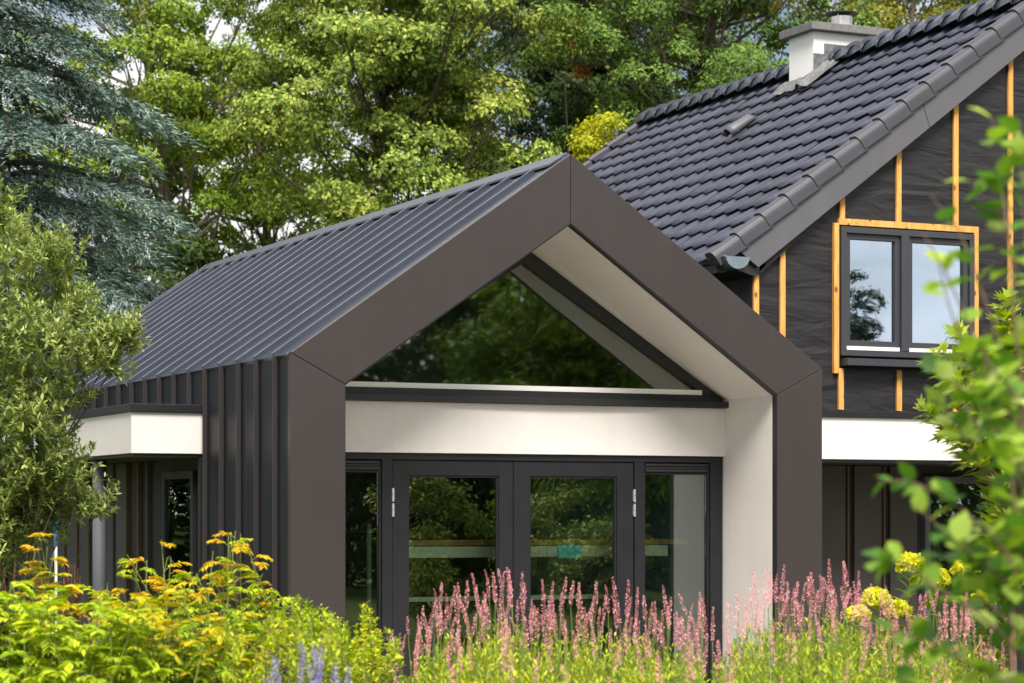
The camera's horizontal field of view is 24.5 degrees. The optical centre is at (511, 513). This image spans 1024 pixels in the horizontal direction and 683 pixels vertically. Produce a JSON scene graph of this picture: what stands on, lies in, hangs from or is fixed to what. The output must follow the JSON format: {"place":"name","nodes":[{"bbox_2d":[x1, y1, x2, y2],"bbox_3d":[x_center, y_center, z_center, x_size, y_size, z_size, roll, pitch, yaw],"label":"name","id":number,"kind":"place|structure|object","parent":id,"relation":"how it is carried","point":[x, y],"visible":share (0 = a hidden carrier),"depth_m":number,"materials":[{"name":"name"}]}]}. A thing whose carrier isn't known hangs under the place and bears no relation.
{"place":"outdoors","nodes":[
{"label":"outdoors","id":0,"kind":"place"},
{"bbox_2d":[54,522,57,630],"bbox_3d":[-3.769,0.868,19.500,0.033,1.800,0.033,0,0,42],"label":"marker pole","id":1,"kind":"object","parent":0,"point":[55,535],"visible":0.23,"depth_m":19.49,"materials":[{"name":"white plastic"}]},
{"bbox_2d":[0,0,971,313],"label":"sky","id":2,"kind":"structure","parent":0,"point":[222,29],"materials":[{"name":"white"}]},
{"bbox_2d":[582,0,1023,682],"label":"tiled house","id":3,"kind":"structure","parent":0,"point":[796,204],"depth_m":25.33,"materials":[{"name":"black"}]},
{"bbox_2d":[839,226,974,359],"bbox_3d":[4.221,-2.346,25.288,1.707,1.363,0.139,0,0,-25],"label":"window","id":4,"kind":"structure","parent":3,"relation":"in","point":[885,312],"depth_m":25.20,"materials":[{"name":"grey"}]},
{"bbox_2d":[921,476,997,678],"bbox_3d":[4.691,0.668,24.701,0.930,2.100,0.079,0,0,-25],"label":"glazed door","id":5,"kind":"structure","parent":3,"relation":"in","point":[925,481],"depth_m":24.49,"materials":[{"name":"grey metal"}]},
{"bbox_2d":[1021,587,1023,673],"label":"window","id":6,"kind":"structure","parent":3,"relation":"in","point":[1022,607],"depth_m":25.06,"materials":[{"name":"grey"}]},
{"label":"ground","id":7,"kind":"structure","parent":0,"visible":0},
{"bbox_2d":[1,403,201,682],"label":"flat roofed wing","id":8,"kind":"structure","parent":7,"relation":"on","point":[149,456],"depth_m":21.05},
{"bbox_2d":[162,470,197,613],"bbox_3d":[-2.921,0.248,20.722,0.048,1.240,0.900,0,0,-25],"label":"window","id":9,"kind":"structure","parent":8,"relation":"in","point":[179,488],"depth_m":20.70,"materials":[{"name":"black glass"}]},
{"bbox_2d":[0,0,206,643],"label":"blue cedar","id":10,"kind":"object","parent":7,"relation":"on","point":[18,126],"visible":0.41,"depth_m":30.66,"materials":[{"name":"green plant"}]},
{"bbox_2d":[10,183,251,395],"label":"broadleaf tree","id":11,"kind":"object","parent":7,"relation":"on","point":[196,256],"visible":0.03,"depth_m":43.77,"materials":[{"name":"green plant"}]},
{"bbox_2d":[1,0,379,318],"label":"broadleaf tree","id":12,"kind":"object","parent":7,"relation":"on","point":[180,96],"visible":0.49,"depth_m":45.87,"materials":[{"name":"green plant"}]},
{"bbox_2d":[95,0,410,252],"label":"broadleaf tree","id":13,"kind":"object","parent":7,"relation":"on","point":[264,237],"visible":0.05,"depth_m":59.23,"materials":[{"name":"green plant"}]},
{"bbox_2d":[213,0,595,233],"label":"broadleaf tree","id":14,"kind":"object","parent":7,"relation":"on","point":[388,37],"visible":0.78,"depth_m":41.35,"materials":[{"name":"green plant"}]},
{"bbox_2d":[9,152,821,682],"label":"gabled extension","id":15,"kind":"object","parent":7,"relation":"on","point":[517,360],"visible":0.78,"depth_m":20.08,"materials":[{"name":"brown metal"}]},
{"bbox_2d":[346,460,380,680],"bbox_3d":[-1.325,0.630,19.303,0.530,2.135,0.076,0,0,-25],"label":"side window","id":16,"kind":"structure","parent":15,"relation":"in","point":[351,466],"depth_m":19.39,"materials":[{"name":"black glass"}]},
{"bbox_2d":[392,460,518,682],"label":"door","id":17,"kind":"structure","parent":15,"relation":"in","point":[505,473],"depth_m":19.72,"materials":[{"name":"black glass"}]},
{"bbox_2d":[356,524,687,682],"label":"trestle scaffold","id":18,"kind":"object","parent":15,"relation":"on","point":[568,548],"visible":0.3,"depth_m":20.21,"materials":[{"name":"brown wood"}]},
{"bbox_2d":[346,252,728,407],"bbox_3d":[0.103,-1.588,19.926,3.897,1.326,0.170,0,0,-25],"label":"gable window","id":19,"kind":"structure","parent":15,"relation":"in","point":[700,396],"depth_m":20.07,"materials":[{"name":"black metal"}]},
{"bbox_2d":[519,462,635,678],"bbox_3d":[0.546,0.628,20.166,1.130,2.130,0.082,0,0,-25],"label":"door","id":20,"kind":"structure","parent":15,"relation":"in","point":[624,494],"depth_m":20.32,"materials":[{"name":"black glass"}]},
{"bbox_2d":[644,463,708,682],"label":"side window","id":21,"kind":"structure","parent":15,"relation":"in","point":[649,469],"depth_m":20.71,"materials":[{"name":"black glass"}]},
{"bbox_2d":[312,0,557,204],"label":"broadleaf tree","id":22,"kind":"object","parent":7,"relation":"on","point":[368,141],"visible":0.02,"depth_m":63.01,"materials":[{"name":"green plant"}]},
{"bbox_2d":[562,17,606,153],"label":"russet tree","id":23,"kind":"object","parent":7,"relation":"on","point":[581,71],"visible":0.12,"depth_m":46.18,"materials":[{"name":"brown plant"}]},
{"bbox_2d":[414,0,756,180],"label":"broadleaf tree","id":24,"kind":"object","parent":7,"relation":"on","point":[579,100],"visible":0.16,"depth_m":52.48,"materials":[{"name":"green plant"}]},
{"bbox_2d":[563,106,627,162],"bbox_3d":[1.393,-2.199,35.914,1.097,7.951,1.335,0,0,-25],"label":"golden tree","id":25,"kind":"object","parent":7,"relation":"on","point":[588,145],"visible":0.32,"depth_m":35.84,"materials":[{"name":"yellow plant"}]},
{"bbox_2d":[512,0,890,156],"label":"broadleaf tree","id":26,"kind":"object","parent":7,"relation":"on","point":[708,53],"visible":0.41,"depth_m":43.36,"materials":[{"name":"green plant"}]},
{"bbox_2d":[649,0,925,94],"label":"broadleaf tree","id":27,"kind":"object","parent":7,"relation":"on","point":[744,42],"visible":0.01,"depth_m":61.16,"materials":[{"name":"green plant"}]},
{"bbox_2d":[732,0,979,67],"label":"broadleaf tree","id":28,"kind":"object","parent":7,"relation":"on","point":[890,10],"visible":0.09,"depth_m":46.38,"materials":[{"name":"green plant"}]},
{"bbox_2d":[860,107,1023,682],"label":"birch sapling","id":29,"kind":"object","parent":7,"relation":"on","point":[1002,446],"visible":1,"depth_m":5.23,"materials":[{"name":"green plant"}]},
{"bbox_2d":[922,0,974,15],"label":"broadleaf tree","id":30,"kind":"object","parent":7,"relation":"on","point":[966,2],"visible":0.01,"depth_m":49.92,"materials":[{"name":"green plant"}]},
{"label":"garden soil","id":31,"kind":"structure","parent":0,"visible":0},
{"bbox_2d":[0,557,18,670],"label":"seedhead plant","id":32,"kind":"object","parent":31,"relation":"on","point":[7,591],"visible":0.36,"depth_m":12.57,"materials":[{"name":"green plant"}]},
{"bbox_2d":[0,580,77,682],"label":"mound shrub","id":33,"kind":"object","parent":31,"relation":"on","point":[10,602],"visible":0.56,"depth_m":10.88,"materials":[{"name":"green plant"}]},
{"bbox_2d":[11,532,94,682],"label":"yellow shrub","id":34,"kind":"object","parent":31,"relation":"on","point":[46,585],"visible":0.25,"depth_m":12.54,"materials":[{"name":"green plant"}]},
{"bbox_2d":[62,563,84,668],"bbox_3d":[-2.404,1.018,12.870,0.132,1.500,0.245,0,0,-25],"label":"seedhead plant","id":35,"kind":"object","parent":31,"relation":"on","point":[73,602],"visible":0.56,"depth_m":12.85,"materials":[{"name":"green plant"}]},
{"bbox_2d":[0,172,153,661],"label":"olive tree","id":36,"kind":"object","parent":31,"relation":"on","point":[25,483],"visible":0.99,"depth_m":15.80,"materials":[{"name":"green plant"}]},
{"bbox_2d":[0,594,177,682],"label":"mound shrub","id":37,"kind":"object","parent":31,"relation":"on","point":[117,668],"visible":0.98,"depth_m":10.29,"materials":[{"name":"green plant"}]},
{"bbox_2d":[66,540,246,681],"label":"arching shrub","id":38,"kind":"object","parent":31,"relation":"on","point":[156,578],"visible":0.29,"depth_m":12.71,"materials":[{"name":"yellow plant"}]},
{"bbox_2d":[49,588,274,682],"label":"mound shrub","id":39,"kind":"object","parent":31,"relation":"on","point":[192,667],"visible":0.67,"depth_m":10.69,"materials":[{"name":"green plant"}]},
{"bbox_2d":[154,531,306,682],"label":"arching shrub","id":40,"kind":"object","parent":31,"relation":"on","point":[230,577],"visible":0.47,"depth_m":12.37,"materials":[{"name":"yellow plant"}]},
{"bbox_2d":[260,656,280,682],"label":"russian sage","id":41,"kind":"object","parent":31,"relation":"on","point":[277,675],"visible":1,"depth_m":9.51,"materials":[{"name":"purple plant"}]},
{"bbox_2d":[208,592,361,682],"bbox_3d":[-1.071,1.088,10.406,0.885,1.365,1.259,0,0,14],"label":"mound shrub","id":42,"kind":"object","parent":31,"relation":"on","point":[264,670],"visible":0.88,"depth_m":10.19,"materials":[{"name":"green plant"}]},
{"bbox_2d":[297,642,324,682],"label":"russian sage","id":43,"kind":"object","parent":31,"relation":"on","point":[317,679],"visible":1,"depth_m":9.51,"materials":[{"name":"purple plant"}]},
{"bbox_2d":[330,662,350,682],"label":"russian sage","id":44,"kind":"object","parent":31,"relation":"on","point":[339,681],"visible":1,"depth_m":9.44,"materials":[{"name":"purple plant"}]},
{"bbox_2d":[304,625,406,682],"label":"mound shrub","id":45,"kind":"object","parent":31,"relation":"on","point":[391,655],"visible":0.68,"depth_m":11.26,"materials":[{"name":"green plant"}]},
{"bbox_2d":[349,600,383,682],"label":"spire plant","id":46,"kind":"object","parent":31,"relation":"on","point":[364,624],"visible":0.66,"depth_m":11.59,"materials":[{"name":"green plant"}]},
{"bbox_2d":[387,589,449,682],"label":"persicaria clump","id":47,"kind":"object","parent":31,"relation":"on","point":[425,665],"visible":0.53,"depth_m":12.67,"materials":[{"name":"pink plant"}]},
{"bbox_2d":[390,618,465,682],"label":"persicaria clump","id":48,"kind":"object","parent":31,"relation":"on","point":[430,678],"visible":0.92,"depth_m":11.04,"materials":[{"name":"pink plant"}]},
{"bbox_2d":[413,582,480,682],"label":"persicaria clump","id":49,"kind":"object","parent":31,"relation":"on","point":[445,669],"visible":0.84,"depth_m":12.50,"materials":[{"name":"pink plant"}]},
{"bbox_2d":[449,640,478,682],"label":"persicaria clump","id":50,"kind":"object","parent":31,"relation":"on","point":[459,651],"visible":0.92,"depth_m":10.35,"materials":[{"name":"pink plant"}]},
{"bbox_2d":[435,598,518,682],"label":"persicaria clump","id":51,"kind":"object","parent":31,"relation":"on","point":[478,649],"visible":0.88,"depth_m":11.13,"materials":[{"name":"green plant"}]},
{"bbox_2d":[461,567,528,682],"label":"persicaria clump","id":52,"kind":"object","parent":31,"relation":"on","point":[499,635],"visible":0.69,"depth_m":12.68,"materials":[{"name":"pink plant"}]},
{"bbox_2d":[444,626,564,682],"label":"persicaria clump","id":53,"kind":"object","parent":31,"relation":"on","point":[514,675],"visible":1,"depth_m":9.70,"materials":[{"name":"pink plant"}]},
{"bbox_2d":[473,594,551,682],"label":"persicaria clump","id":54,"kind":"object","parent":31,"relation":"on","point":[544,675],"visible":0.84,"depth_m":11.07,"materials":[{"name":"green plant"}]},
{"bbox_2d":[492,569,562,682],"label":"persicaria clump","id":55,"kind":"object","parent":31,"relation":"on","point":[534,652],"visible":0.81,"depth_m":12.33,"materials":[{"name":"pink plant"}]},
{"bbox_2d":[522,616,604,682],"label":"persicaria clump","id":56,"kind":"object","parent":31,"relation":"on","point":[571,670],"visible":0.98,"depth_m":11.14,"materials":[{"name":"green plant"}]},
{"bbox_2d":[530,577,599,682],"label":"persicaria clump","id":57,"kind":"object","parent":31,"relation":"on","point":[586,652],"visible":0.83,"depth_m":12.32,"materials":[{"name":"pink plant"}]},
{"bbox_2d":[535,665,620,682],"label":"persicaria clump","id":58,"kind":"object","parent":31,"relation":"on","point":[552,677],"visible":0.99,"depth_m":9.96,"materials":[{"name":"green plant"}]},
{"bbox_2d":[571,585,637,682],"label":"persicaria clump","id":59,"kind":"object","parent":31,"relation":"on","point":[616,646],"visible":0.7,"depth_m":12.73,"materials":[{"name":"pink plant"}]},
{"bbox_2d":[583,604,663,682],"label":"persicaria clump","id":60,"kind":"object","parent":31,"relation":"on","point":[614,674],"visible":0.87,"depth_m":11.35,"materials":[{"name":"green plant"}]},
{"bbox_2d":[607,577,674,682],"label":"persicaria clump","id":61,"kind":"object","parent":31,"relation":"on","point":[629,658],"visible":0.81,"depth_m":12.43,"materials":[{"name":"pink plant"}]},
{"bbox_2d":[613,632,695,682],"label":"persicaria clump","id":62,"kind":"object","parent":31,"relation":"on","point":[688,660],"visible":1,"depth_m":9.53,"materials":[{"name":"pink plant"}]},
{"bbox_2d":[625,617,704,682],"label":"persicaria clump","id":63,"kind":"object","parent":31,"relation":"on","point":[650,675],"visible":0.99,"depth_m":10.93,"materials":[{"name":"green plant"}]},
{"bbox_2d":[637,595,705,682],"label":"persicaria clump","id":64,"kind":"object","parent":31,"relation":"on","point":[665,663],"visible":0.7,"depth_m":12.51,"materials":[{"name":"pink plant"}]},
{"bbox_2d":[678,592,752,682],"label":"persicaria clump","id":65,"kind":"object","parent":31,"relation":"on","point":[734,643],"visible":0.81,"depth_m":12.36,"materials":[{"name":"pink plant"}]},
{"bbox_2d":[681,596,766,682],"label":"persicaria clump","id":66,"kind":"object","parent":31,"relation":"on","point":[750,667],"visible":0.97,"depth_m":10.89,"materials":[{"name":"green plant"}]},
{"bbox_2d":[722,566,785,682],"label":"persicaria clump","id":67,"kind":"object","parent":31,"relation":"on","point":[752,645],"visible":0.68,"depth_m":12.59,"materials":[{"name":"pink plant"}]},
{"bbox_2d":[729,625,789,682],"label":"persicaria clump","id":68,"kind":"object","parent":31,"relation":"on","point":[750,677],"visible":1,"depth_m":9.89,"materials":[{"name":"green plant"}]},
{"bbox_2d":[727,588,807,682],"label":"persicaria clump","id":69,"kind":"object","parent":31,"relation":"on","point":[755,653],"visible":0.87,"depth_m":11.18,"materials":[{"name":"green plant"}]},
{"bbox_2d":[753,569,821,682],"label":"persicaria clump","id":70,"kind":"object","parent":31,"relation":"on","point":[780,641],"visible":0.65,"depth_m":12.65,"materials":[{"name":"pink plant"}]},
{"bbox_2d":[768,615,864,682],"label":"persicaria clump","id":71,"kind":"object","parent":31,"relation":"on","point":[775,674],"visible":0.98,"depth_m":9.82,"materials":[{"name":"green plant"}]},
{"bbox_2d":[777,578,864,682],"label":"persicaria clump","id":72,"kind":"object","parent":31,"relation":"on","point":[803,651],"visible":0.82,"depth_m":11.08,"materials":[{"name":"green plant"}]},
{"bbox_2d":[794,561,866,682],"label":"persicaria clump","id":73,"kind":"object","parent":31,"relation":"on","point":[858,640],"visible":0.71,"depth_m":12.48,"materials":[{"name":"pink plant"}]},
{"bbox_2d":[821,568,889,682],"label":"persicaria clump","id":74,"kind":"object","parent":31,"relation":"on","point":[861,646],"visible":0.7,"depth_m":12.40,"materials":[{"name":"pink plant"}]},
{"bbox_2d":[823,590,898,682],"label":"persicaria clump","id":75,"kind":"object","parent":31,"relation":"on","point":[873,664],"visible":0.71,"depth_m":11.28,"materials":[{"name":"green plant"}]},
{"bbox_2d":[826,618,923,682],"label":"persicaria clump","id":76,"kind":"object","parent":31,"relation":"on","point":[863,680],"visible":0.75,"depth_m":9.75,"materials":[{"name":"green plant"}]},
{"bbox_2d":[845,551,950,682],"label":"hydrangea","id":77,"kind":"object","parent":31,"relation":"on","point":[905,557],"visible":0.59,"depth_m":14.16,"materials":[{"name":"yellow plant"}]},
{"bbox_2d":[874,585,940,682],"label":"persicaria clump","id":78,"kind":"object","parent":31,"relation":"on","point":[905,661],"visible":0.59,"depth_m":12.32,"materials":[{"name":"green plant"}]},
{"bbox_2d":[876,612,954,682],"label":"persicaria clump","id":79,"kind":"object","parent":31,"relation":"on","point":[920,677],"visible":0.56,"depth_m":10.87,"materials":[{"name":"green plant"}]},
{"bbox_2d":[924,662,948,682],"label":"persicaria clump","id":80,"kind":"object","parent":31,"relation":"on","point":[947,680],"visible":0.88,"depth_m":9.81,"materials":[{"name":"pink plant"}]},
{"bbox_2d":[905,590,975,682],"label":"persicaria clump","id":81,"kind":"object","parent":31,"relation":"on","point":[950,649],"visible":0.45,"depth_m":12.40,"materials":[{"name":"pink plant"}]},
{"bbox_2d":[917,608,997,682],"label":"persicaria clump","id":82,"kind":"object","parent":31,"relation":"on","point":[950,675],"visible":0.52,"depth_m":11.13,"materials":[{"name":"green plant"}]},
{"bbox_2d":[911,285,1023,680],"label":"maple sapling","id":83,"kind":"object","parent":31,"relation":"on","point":[959,375],"visible":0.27,"depth_m":12.98,"materials":[{"name":"green plant"}]},
{"bbox_2d":[938,593,1007,682],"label":"persicaria clump","id":84,"kind":"object","parent":31,"relation":"on","point":[960,667],"visible":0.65,"depth_m":12.27,"materials":[{"name":"pink plant"}]},
{"bbox_2d":[949,550,1016,682],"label":"hydrangea","id":85,"kind":"object","parent":31,"relation":"on","point":[1001,603],"visible":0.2,"depth_m":14.23,"materials":[{"name":"green plant"}]}
]}

